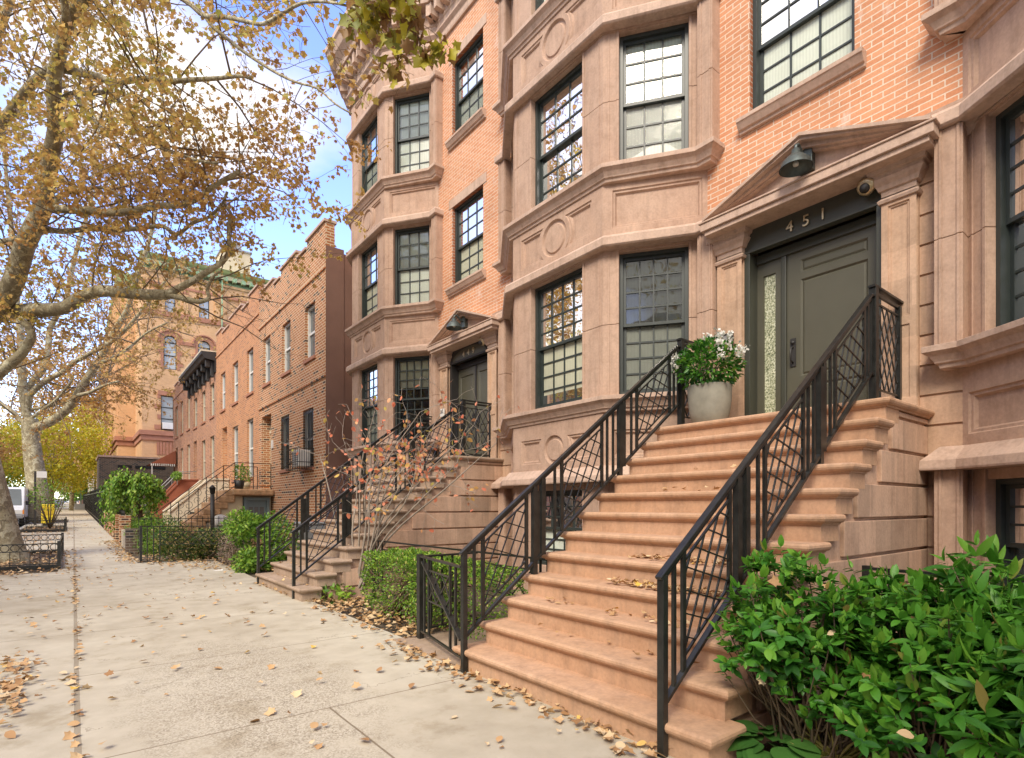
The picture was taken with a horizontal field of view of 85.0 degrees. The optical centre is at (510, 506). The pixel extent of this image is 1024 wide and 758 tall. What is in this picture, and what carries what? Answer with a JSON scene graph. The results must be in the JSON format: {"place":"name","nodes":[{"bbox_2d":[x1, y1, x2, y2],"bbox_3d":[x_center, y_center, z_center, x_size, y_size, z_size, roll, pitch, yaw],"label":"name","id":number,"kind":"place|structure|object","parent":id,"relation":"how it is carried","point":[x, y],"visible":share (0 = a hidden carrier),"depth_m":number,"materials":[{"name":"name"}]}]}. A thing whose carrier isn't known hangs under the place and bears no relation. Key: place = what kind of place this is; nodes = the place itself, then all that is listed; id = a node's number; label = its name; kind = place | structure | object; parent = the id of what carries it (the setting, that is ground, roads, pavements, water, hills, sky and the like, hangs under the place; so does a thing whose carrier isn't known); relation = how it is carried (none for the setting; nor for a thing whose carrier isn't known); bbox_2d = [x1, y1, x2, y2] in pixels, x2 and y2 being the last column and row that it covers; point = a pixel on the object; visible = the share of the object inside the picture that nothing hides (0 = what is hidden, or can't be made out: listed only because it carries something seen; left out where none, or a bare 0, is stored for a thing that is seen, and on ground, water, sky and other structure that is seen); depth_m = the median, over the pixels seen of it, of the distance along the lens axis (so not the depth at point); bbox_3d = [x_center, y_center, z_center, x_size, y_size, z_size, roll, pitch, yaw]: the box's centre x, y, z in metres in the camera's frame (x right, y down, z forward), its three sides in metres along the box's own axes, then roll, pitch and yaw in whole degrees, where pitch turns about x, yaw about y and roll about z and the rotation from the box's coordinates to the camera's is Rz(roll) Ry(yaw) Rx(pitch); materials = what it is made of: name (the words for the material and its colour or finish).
{"place":"outdoors","nodes":[
{"label":"outdoors","id":0,"kind":"place"},
{"bbox_2d":[0,553,57,574],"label":"tree pit soil","id":1,"kind":"object","parent":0,"point":[41,562],"depth_m":13.01,"materials":[{"name":"soil"}]},
{"bbox_2d":[0,533,63,571],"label":"tree guard","id":2,"kind":"object","parent":1,"relation":"on","point":[60,546],"visible":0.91,"depth_m":11.70,"materials":[{"name":"black metal"}]},
{"bbox_2d":[0,0,461,563],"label":"plane tree","id":3,"kind":"object","parent":1,"relation":"on","point":[76,18],"visible":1,"depth_m":9.96,"materials":[{"name":"yellow plant"}]},
{"bbox_2d":[21,532,65,549],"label":"pavement","id":4,"kind":"structure","parent":0,"point":[36,547],"depth_m":20.05,"materials":[{"name":"concrete"}]},
{"bbox_2d":[21,527,66,532],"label":"tree pit soil","id":5,"kind":"object","parent":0,"point":[44,529],"visible":0.29,"depth_m":27.79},
{"bbox_2d":[17,517,66,531],"bbox_3d":[-22.165,0.833,26.526,1.660,0.570,5.560,0,0,-38],"label":"tree guard","id":6,"kind":"object","parent":5,"relation":"on","point":[41,527],"visible":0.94,"depth_m":24.59,"materials":[{"name":"black metal"}]},
{"bbox_2d":[26,479,71,528],"bbox_3d":[-22.300,-0.125,27.014,1.736,2.454,1.722,0,0,-38],"label":"shrub","id":7,"kind":"object","parent":5,"relation":"on","point":[50,509],"visible":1,"depth_m":26.90,"materials":[{"name":"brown plant"}]},
{"bbox_2d":[55,501,70,519],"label":"pavement","id":8,"kind":"structure","parent":0,"point":[64,513],"depth_m":57.26,"materials":[{"name":"concrete"}]},
{"bbox_2d":[0,323,106,503],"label":"street tree","id":9,"kind":"object","parent":8,"relation":"on","point":[51,410],"visible":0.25,"depth_m":58.66,"materials":[{"name":"brown plant"}]},
{"bbox_2d":[0,406,114,503],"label":"street tree","id":10,"kind":"object","parent":8,"relation":"on","point":[52,469],"visible":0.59,"depth_m":47.35,"materials":[{"name":"yellow plant"}]},
{"bbox_2d":[58,502,140,571],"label":"pavement","id":11,"kind":"structure","parent":0,"point":[95,559],"depth_m":17.00,"materials":[{"name":"concrete"}]},
{"bbox_2d":[55,499,286,563],"bbox_3d":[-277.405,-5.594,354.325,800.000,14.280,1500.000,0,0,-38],"label":"ground","id":12,"kind":"structure","parent":0,"point":[218,561],"depth_m":15.75,"materials":[{"name":"soil"}]},
{"bbox_2d":[44,433,104,510],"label":"street tree","id":13,"kind":"object","parent":12,"relation":"on","point":[71,504],"visible":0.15,"depth_m":65.80,"materials":[{"name":"yellow plant"}]},
{"bbox_2d":[0,25,249,523],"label":"plane tree","id":14,"kind":"object","parent":12,"relation":"on","point":[32,427],"visible":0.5,"depth_m":32.78,"materials":[{"name":"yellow plant"}]},
{"bbox_2d":[96,455,172,520],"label":"annexe","id":15,"kind":"structure","parent":12,"relation":"on","point":[107,465],"depth_m":38.99,"materials":[{"name":"brick"}]},
{"bbox_2d":[151,479,197,527],"bbox_3d":[-18.208,0.011,30.195,2.008,2.950,2.020,0,0,-38],"label":"stoop","id":16,"kind":"object","parent":12,"relation":"on","point":[174,490],"visible":0.25,"depth_m":29.49,"materials":[{"name":"stone"}]},
{"bbox_2d":[173,381,190,482],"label":"brick row house","id":17,"kind":"structure","parent":12,"relation":"on","point":[182,428],"depth_m":35.09,"materials":[{"name":"brick"}]},
{"bbox_2d":[147,451,175,476],"bbox_3d":[-23.496,-1.339,37.473,1.400,4.650,3.220,0,0,-38],"label":"awning","id":18,"kind":"object","parent":17,"relation":"attached to","point":[168,460],"visible":0.96,"depth_m":36.43,"materials":[{"name":"fabric"}]},
{"bbox_2d":[102,240,268,457],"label":"school building","id":19,"kind":"structure","parent":12,"relation":"on","point":[152,436],"depth_m":45.63,"materials":[{"name":"beige brick"}]},
{"bbox_2d":[161,396,172,430],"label":"window","id":20,"kind":"structure","parent":19,"relation":"in","point":[169,399],"depth_m":44.72,"materials":[{"name":"glass"}]},
{"bbox_2d":[164,336,176,369],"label":"arched window","id":21,"kind":"structure","parent":19,"relation":"in","point":[173,367],"depth_m":44.83,"materials":[{"name":"glass"}]},
{"bbox_2d":[162,478,228,527],"bbox_3d":[-13.631,0.141,24.127,2.281,2.690,2.020,0,0,-38],"label":"stoop","id":22,"kind":"object","parent":12,"relation":"on","point":[191,497],"visible":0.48,"depth_m":23.39,"materials":[{"name":"stone"}]},
{"bbox_2d":[178,349,215,480],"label":"brick row house","id":23,"kind":"structure","parent":12,"relation":"on","point":[197,373],"depth_m":28.47,"materials":[{"name":"brick"}]},
{"bbox_2d":[169,489,273,547],"bbox_3d":[-9.724,0.411,18.454,3.120,1.950,1.950,0,0,-38],"label":"stoop","id":24,"kind":"object","parent":12,"relation":"on","point":[257,501],"visible":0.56,"depth_m":18.16,"materials":[{"name":"stone"}]},
{"bbox_2d":[151,465,257,540],"bbox_3d":[-10.357,-0.144,19.069,3.222,2.560,0.035,0,0,-38],"label":"scroll railing","id":25,"kind":"object","parent":24,"relation":"on","point":[206,491],"visible":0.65,"depth_m":19.04,"materials":[{"name":"black metal"}]},
{"bbox_2d":[158,462,270,535],"bbox_3d":[-9.279,-0.144,17.692,3.222,2.560,0.035,0,0,-38],"label":"scroll railing","id":26,"kind":"object","parent":24,"relation":"on","point":[216,491],"visible":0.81,"depth_m":17.64,"materials":[{"name":"black metal"}]},
{"bbox_2d":[232,463,246,488],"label":"potted plant","id":27,"kind":"object","parent":24,"relation":"on","point":[238,483],"visible":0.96,"depth_m":18.51,"materials":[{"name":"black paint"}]},
{"bbox_2d":[243,497,269,544],"bbox_3d":[-8.446,0.521,18.566,0.790,1.630,0.110,0,0,-38],"label":"basement door","id":28,"kind":"structure","parent":24,"relation":"in","point":[257,505],"depth_m":18.58,"materials":[{"name":"grey paint"}]},
{"bbox_2d":[215,284,265,488],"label":"brick row house","id":29,"kind":"structure","parent":12,"relation":"on","point":[237,398],"depth_m":22.78,"materials":[{"name":"brick"}]},
{"bbox_2d":[245,349,253,397],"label":"window","id":30,"kind":"structure","parent":29,"relation":"in","point":[251,391],"depth_m":21.67,"materials":[{"name":"glass"}]},
{"bbox_2d":[247,419,252,479],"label":"window","id":31,"kind":"structure","parent":29,"relation":"in","point":[250,421],"depth_m":21.67,"materials":[{"name":"white paint"}]},
{"bbox_2d":[258,218,351,548],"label":"brick row house","id":32,"kind":"structure","parent":12,"relation":"on","point":[319,377],"depth_m":16.13,"materials":[{"name":"brick"}]},
{"bbox_2d":[262,337,270,387],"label":"window","id":33,"kind":"structure","parent":32,"relation":"in","point":[268,382],"depth_m":19.78,"materials":[{"name":"white paint"}]},
{"bbox_2d":[279,415,289,472],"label":"window","id":34,"kind":"structure","parent":32,"relation":"in","point":[285,420],"depth_m":18.00,"materials":[{"name":"glass"}]},
{"bbox_2d":[280,323,290,377],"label":"window","id":35,"kind":"structure","parent":32,"relation":"in","point":[287,328],"depth_m":17.94,"materials":[{"name":"glass"}]},
{"bbox_2d":[301,409,313,471],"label":"window","id":36,"kind":"structure","parent":32,"relation":"in","point":[308,439],"depth_m":16.17,"materials":[{"name":"black paint"}]},
{"bbox_2d":[303,304,315,364],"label":"window","id":37,"kind":"structure","parent":32,"relation":"in","point":[311,323],"depth_m":16.14,"materials":[{"name":"white paint"}]},
{"bbox_2d":[255,455,503,601],"bbox_3d":[-2.333,0.319,10.180,3.754,2.425,2.478,0,0,-38],"label":"stoop","id":38,"kind":"object","parent":12,"relation":"on","point":[462,526],"visible":0.59,"depth_m":9.61,"materials":[{"name":"stone"}]},
{"bbox_2d":[256,414,436,583],"bbox_3d":[-3.070,-0.277,11.116,3.750,3.365,0.060,0,0,-38],"label":"stair railing","id":39,"kind":"object","parent":38,"relation":"on","point":[304,510],"visible":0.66,"depth_m":10.66,"materials":[{"name":"black metal"}]},
{"bbox_2d":[291,399,491,598],"bbox_3d":[-1.812,-0.277,9.509,3.750,3.365,0.060,0,0,-38],"label":"stair railing","id":40,"kind":"object","parent":38,"relation":"on","point":[346,521],"visible":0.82,"depth_m":9.10,"materials":[{"name":"black metal"}]},
{"bbox_2d":[279,464,783,662],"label":"fallen leaves","id":41,"kind":"object","parent":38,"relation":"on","point":[652,584],"visible":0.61,"depth_m":4.25,"materials":[{"name":"plant"}]},
{"bbox_2d":[325,0,511,536],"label":"brownstone townhouse","id":42,"kind":"structure","parent":12,"relation":"on","point":[429,282],"depth_m":12.27,"materials":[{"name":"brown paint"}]},
{"bbox_2d":[362,364,376,445],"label":"window","id":43,"kind":"structure","parent":42,"relation":"in","point":[369,375],"depth_m":13.66,"materials":[{"name":"glass"}]},
{"bbox_2d":[362,116,376,196],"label":"window","id":44,"kind":"structure","parent":42,"relation":"in","point":[369,137],"depth_m":13.65,"materials":[{"name":"glass"}]},
{"bbox_2d":[362,241,377,318],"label":"window","id":45,"kind":"structure","parent":42,"relation":"in","point":[369,274],"depth_m":13.66,"materials":[{"name":"glass"}]},
{"bbox_2d":[395,356,428,439],"bbox_3d":[-2.143,-2.421,12.735,0.880,1.875,0.405,0,0,15],"label":"window","id":46,"kind":"structure","parent":42,"relation":"in","point":[408,370],"depth_m":12.66,"materials":[{"name":"glass"}]},
{"bbox_2d":[395,225,429,304],"bbox_3d":[-2.180,-5.372,12.603,0.880,1.775,0.130,0,0,15],"label":"window","id":47,"kind":"structure","parent":42,"relation":"in","point":[412,263],"depth_m":12.65,"materials":[{"name":"glass"}]},
{"bbox_2d":[395,93,429,173],"bbox_3d":[-2.180,-8.299,12.603,0.130,1.830,0.880,0,0,-75],"label":"window","id":48,"kind":"structure","parent":42,"relation":"in","point":[412,130],"depth_m":12.64,"materials":[{"name":"glass"}]},
{"bbox_2d":[459,366,474,456],"bbox_3d":[-0.926,-1.899,11.649,0.130,1.970,0.635,0,0,-38],"label":"door","id":49,"kind":"structure","parent":42,"relation":"in","point":[466,376],"depth_m":11.62,"materials":[{"name":"green paint"}]},
{"bbox_2d":[455,188,482,282],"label":"window","id":50,"kind":"structure","parent":42,"relation":"in","point":[469,215],"depth_m":11.58,"materials":[{"name":"glass"}]},
{"bbox_2d":[455,33,482,131],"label":"window","id":51,"kind":"structure","parent":42,"relation":"in","point":[469,68],"depth_m":11.58,"materials":[{"name":"glass"}]},
{"bbox_2d":[476,361,486,456],"bbox_3d":[-0.505,-1.899,11.111,0.130,1.970,0.630,0,0,-38],"label":"door","id":52,"kind":"structure","parent":42,"relation":"in","point":[482,367],"depth_m":11.23,"materials":[{"name":"green paint"}]},
{"bbox_2d":[452,396,934,757],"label":"stoop","id":53,"kind":"object","parent":12,"relation":"on","point":[861,499],"visible":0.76,"depth_m":4.41,"materials":[{"name":"stone"}]},
{"bbox_2d":[459,338,708,672],"bbox_3d":[1.052,-0.277,5.802,3.750,3.365,0.060,0,0,-38],"label":"stair railing","id":54,"kind":"object","parent":53,"relation":"on","point":[539,547],"visible":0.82,"depth_m":5.34,"materials":[{"name":"black metal"}]},
{"bbox_2d":[687,382,731,422],"bbox_3d":[2.231,-1.121,6.268,0.476,0.450,0.476,0,0,-38],"label":"planter","id":55,"kind":"object","parent":53,"relation":"on","point":[708,401],"visible":0.73,"depth_m":6.08,"materials":[{"name":"ceramic"}]},
{"bbox_2d":[670,327,748,389],"bbox_3d":[2.237,-1.605,6.230,0.822,0.696,0.876,0,0,-38],"label":"potted shrub","id":56,"kind":"object","parent":55,"relation":"in","point":[692,357],"visible":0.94,"depth_m":6.11,"materials":[{"name":"green plant"}]},
{"bbox_2d":[655,284,903,757],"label":"stair railing","id":57,"kind":"object","parent":53,"relation":"on","point":[735,491],"visible":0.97,"depth_m":3.78,"materials":[{"name":"black metal"}]},
{"bbox_2d":[491,0,977,594],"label":"brownstone townhouse","id":58,"kind":"structure","parent":12,"relation":"on","point":[757,176],"depth_m":6.98,"materials":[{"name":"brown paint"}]},
{"bbox_2d":[535,268,581,408],"bbox_3d":[0.770,-2.421,8.255,0.130,1.875,1.100,0,0,-38],"label":"window","id":59,"kind":"structure","parent":58,"relation":"in","point":[558,303],"depth_m":8.34,"materials":[{"name":"glass"}]},
{"bbox_2d":[535,62,581,205],"bbox_3d":[0.770,-5.372,8.255,0.130,1.775,1.100,0,0,-38],"label":"window","id":60,"kind":"structure","parent":58,"relation":"in","point":[558,113],"depth_m":8.33,"materials":[{"name":"glass"}]},
{"bbox_2d":[538,490,581,564],"bbox_3d":[0.770,0.326,8.255,0.130,1.120,1.100,0,0,-38],"label":"window","id":61,"kind":"structure","parent":58,"relation":"in","point":[560,544],"depth_m":8.33,"materials":[{"name":"green paint"}]},
{"bbox_2d":[619,247,688,393],"bbox_3d":[1.892,-2.421,7.402,0.880,1.875,0.130,0,0,15],"label":"window","id":62,"kind":"structure","parent":58,"relation":"in","point":[654,285],"depth_m":7.44,"materials":[{"name":"glass"}]},
{"bbox_2d":[619,22,688,159],"bbox_3d":[1.892,-5.372,7.402,0.130,1.775,0.880,0,0,-75],"label":"window","id":63,"kind":"structure","parent":58,"relation":"in","point":[654,64],"depth_m":7.42,"materials":[{"name":"glass"}]},
{"bbox_2d":[753,0,854,108],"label":"window","id":64,"kind":"structure","parent":58,"relation":"in","point":[793,40],"depth_m":6.37,"materials":[{"name":"glass"}]},
{"bbox_2d":[787,225,875,409],"bbox_3d":[3.465,-1.899,6.040,0.130,1.970,0.960,0,0,-38],"label":"door","id":65,"kind":"structure","parent":58,"relation":"in","point":[827,282],"depth_m":6.10,"materials":[{"name":"green paint"}]},
{"bbox_2d":[919,0,1023,591],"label":"brownstone townhouse","id":66,"kind":"structure","parent":12,"relation":"on","point":[979,273],"depth_m":4.82,"materials":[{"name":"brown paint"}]},
{"bbox_2d":[996,478,1023,591],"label":"window","id":67,"kind":"structure","parent":66,"relation":"in","point":[1009,492],"depth_m":4.73,"materials":[{"name":"glass"}]},
{"bbox_2d":[996,95,1023,326],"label":"window","id":68,"kind":"structure","parent":66,"relation":"in","point":[1010,122],"depth_m":4.75,"materials":[{"name":"glass"}]},
{"bbox_2d":[0,0,351,498],"label":"sky","id":69,"kind":"structure","parent":0,"point":[327,156],"materials":[{"name":"blue"}]},
{"bbox_2d":[138,559,219,566],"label":"pavement","id":70,"kind":"structure","parent":0,"point":[153,564],"depth_m":12.95,"materials":[{"name":"concrete"}]},
{"bbox_2d":[139,525,250,562],"bbox_3d":[-7.429,0.941,13.171,2.505,0.990,0.069,0,0,-6],"label":"iron fence","id":71,"kind":"object","parent":70,"relation":"on","point":[140,543],"visible":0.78,"depth_m":13.10,"materials":[{"name":"metal"}]},
{"bbox_2d":[103,524,291,562],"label":"bed soil","id":72,"kind":"structure","parent":0,"point":[137,556],"depth_m":14.77,"materials":[{"name":"soil"}]},
{"bbox_2d":[83,488,102,526],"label":"iron fence","id":73,"kind":"object","parent":72,"relation":"on","point":[91,499],"visible":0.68,"depth_m":40.18,"materials":[{"name":"metal"}]},
{"bbox_2d":[119,516,130,544],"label":"brick pier","id":74,"kind":"structure","parent":72,"relation":"on","point":[124,520],"depth_m":17.71,"materials":[{"name":"brick"}]},
{"bbox_2d":[121,528,142,554],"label":"garden wall","id":75,"kind":"structure","parent":72,"relation":"on","point":[127,542],"depth_m":15.22,"materials":[{"name":"brick"}]},
{"bbox_2d":[96,465,168,532],"bbox_3d":[-13.490,-0.125,19.972,2.212,2.693,2.219,0,0,-38],"label":"weeping tree","id":76,"kind":"object","parent":72,"relation":"on","point":[129,486],"visible":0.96,"depth_m":19.63,"materials":[{"name":"green plant"}]},
{"bbox_2d":[132,514,166,540],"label":"yard shrub","id":77,"kind":"object","parent":72,"relation":"on","point":[144,521],"visible":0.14,"depth_m":18.38,"materials":[{"name":"green plant"}]},
{"bbox_2d":[122,511,180,555],"bbox_3d":[-9.849,0.762,15.405,1.609,1.300,1.050,0,0,29],"label":"bushy shrub","id":78,"kind":"object","parent":72,"relation":"on","point":[150,547],"visible":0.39,"depth_m":15.26,"materials":[{"name":"green plant"}]},
{"bbox_2d":[138,516,263,553],"bbox_3d":[-8.781,0.788,16.239,3.408,1.000,0.020,0,0,-38],"label":"iron fence","id":79,"kind":"object","parent":72,"relation":"on","point":[191,518],"visible":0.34,"depth_m":15.96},
{"bbox_2d":[149,516,253,560],"bbox_3d":[-7.796,0.818,14.188,2.331,1.205,1.554,0,0,-38],"label":"hydrangea hedge","id":80,"kind":"object","parent":72,"relation":"on","point":[205,548],"visible":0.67,"depth_m":13.78,"materials":[{"name":"green plant"}]},
{"bbox_2d":[209,485,215,537],"bbox_3d":[-8.991,0.341,16.837,0.200,1.990,0.173,0,0,-38],"label":"lantern post","id":81,"kind":"object","parent":72,"relation":"on","point":[212,488],"visible":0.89,"depth_m":16.79,"materials":[{"name":"metal"}]},
{"bbox_2d":[0,563,673,757],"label":"pavement","id":82,"kind":"structure","parent":0,"point":[203,708],"depth_m":4.32,"materials":[{"name":"concrete"}]},
{"bbox_2d":[227,560,997,757],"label":"bed soil","id":83,"kind":"structure","parent":0,"point":[768,747],"depth_m":7.39,"materials":[{"name":"soil"}]},
{"bbox_2d":[216,534,247,566],"bbox_3d":[-6.345,0.991,12.809,0.798,0.838,0.674,0,0,-38],"label":"dry shrub","id":84,"kind":"object","parent":83,"relation":"on","point":[229,555],"visible":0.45,"depth_m":12.68,"materials":[{"name":"brown plant"}]},
{"bbox_2d":[220,506,299,573],"bbox_3d":[-5.446,0.705,12.275,1.719,1.477,1.760,0,0,-38],"label":"leafy shrub","id":85,"kind":"object","parent":83,"relation":"on","point":[245,534],"visible":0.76,"depth_m":12.01,"materials":[{"name":"green plant"}]},
{"bbox_2d":[294,522,325,549],"bbox_3d":[-4.734,0.851,13.185,0.600,0.970,0.600,0,0,-38],"label":"rubbish bin","id":86,"kind":"object","parent":83,"relation":"on","point":[319,526],"visible":0.18,"depth_m":12.97,"materials":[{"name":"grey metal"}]},
{"bbox_2d":[317,583,355,604],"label":"plant","id":87,"kind":"object","parent":83,"relation":"on","point":[338,592],"visible":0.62,"depth_m":8.28,"materials":[{"name":"green plant"}]},
{"bbox_2d":[274,374,518,590],"bbox_3d":[-1.833,-0.163,8.097,4.015,3.118,1.843,0,0,30],"label":"bare shrub","id":88,"kind":"object","parent":83,"relation":"on","point":[400,457],"visible":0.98,"depth_m":7.97,"materials":[{"name":"brown plant"}]},
{"bbox_2d":[417,554,459,657],"bbox_3d":[-0.682,0.966,5.291,0.059,0.940,1.209,0,0,-26],"label":"iron fence","id":89,"kind":"object","parent":83,"relation":"on","point":[423,567],"visible":0.92,"depth_m":5.40,"materials":[{"name":"metal"}]},
{"bbox_2d":[393,627,485,666],"bbox_3d":[-0.441,1.403,5.592,1.000,0.065,1.250,0,0,-38],"label":"areaway flagstone","id":90,"kind":"object","parent":83,"relation":"on","point":[427,645],"visible":0.14,"depth_m":5.63,"materials":[{"name":"stone"}]},
{"bbox_2d":[359,546,527,640],"bbox_3d":[-0.889,0.947,6.452,0.871,0.905,2.991,0,0,-38],"label":"box hedge","id":91,"kind":"object","parent":83,"relation":"on","point":[403,606],"visible":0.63,"depth_m":6.49,"materials":[{"name":"green plant"}]},
{"bbox_2d":[424,552,477,628],"bbox_3d":[-0.677,0.971,6.099,0.788,0.930,0.053,0,0,-41],"label":"iron fence","id":92,"kind":"object","parent":83,"relation":"on","point":[452,561],"visible":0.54,"depth_m":6.04,"materials":[{"name":"metal"}]},
{"bbox_2d":[372,540,546,619],"bbox_3d":[-0.863,0.971,7.072,0.050,0.930,4.051,0,0,-39],"label":"iron fence","id":93,"kind":"object","parent":83,"relation":"on","point":[522,568],"visible":0.26,"depth_m":7.04,"materials":[{"name":"metal"}]},
{"bbox_2d":[0,515,1005,757],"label":"fallen leaves","id":94,"kind":"object","parent":83,"relation":"on","point":[69,735],"visible":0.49,"depth_m":4.86,"materials":[{"name":"plant"}]},
{"bbox_2d":[726,720,827,757],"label":"hosta","id":95,"kind":"object","parent":83,"relation":"on","point":[747,744],"visible":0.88,"depth_m":2.96,"materials":[{"name":"green plant"}]},
{"bbox_2d":[708,535,908,757],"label":"evergreen shrub","id":96,"kind":"object","parent":83,"relation":"on","point":[780,649],"visible":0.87,"depth_m":2.90,"materials":[{"name":"green plant"}]},
{"bbox_2d":[792,715,871,757],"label":"dry grass tuft","id":97,"kind":"object","parent":83,"relation":"on","point":[852,752],"visible":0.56,"depth_m":2.92,"materials":[{"name":"plant"}]},
{"bbox_2d":[804,555,1023,757],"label":"evergreen shrub","id":98,"kind":"object","parent":83,"relation":"on","point":[900,695],"visible":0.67,"depth_m":2.54,"materials":[{"name":"green plant"}]},
{"bbox_2d":[733,599,977,738],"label":"caught leaves","id":99,"kind":"object","parent":98,"relation":"on","point":[906,733],"visible":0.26,"depth_m":2.24,"materials":[{"name":"plant"}]},
{"bbox_2d":[862,565,1023,711],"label":"iron fence","id":100,"kind":"object","parent":83,"relation":"on","point":[866,572],"visible":0.07,"depth_m":3.83,"materials":[{"name":"metal"}]},
{"bbox_2d":[898,530,1023,757],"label":"evergreen shrub","id":101,"kind":"object","parent":83,"relation":"on","point":[974,585],"visible":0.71,"depth_m":2.32,"materials":[{"name":"green plant"}]},
{"bbox_2d":[735,575,1007,684],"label":"caught leaves","id":102,"kind":"object","parent":101,"relation":"on","point":[774,580],"visible":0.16,"depth_m":3.11,"materials":[{"name":"plant"}]},
{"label":"road","id":103,"kind":"structure","parent":0,"visible":0},
{"bbox_2d":[8,487,28,525],"bbox_3d":[-29.277,0.010,32.406,2.190,2.220,5.368,0,0,-38],"label":"van","id":104,"kind":"object","parent":103,"relation":"on","point":[19,498],"visible":0.52,"depth_m":31.43,"materials":[{"name":"white paint"}]},
{"bbox_2d":[0,393,95,480],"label":"street tree","id":105,"kind":"object","parent":103,"relation":"on","point":[2,437],"visible":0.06,"depth_m":72.05,"materials":[{"name":"yellow plant"}]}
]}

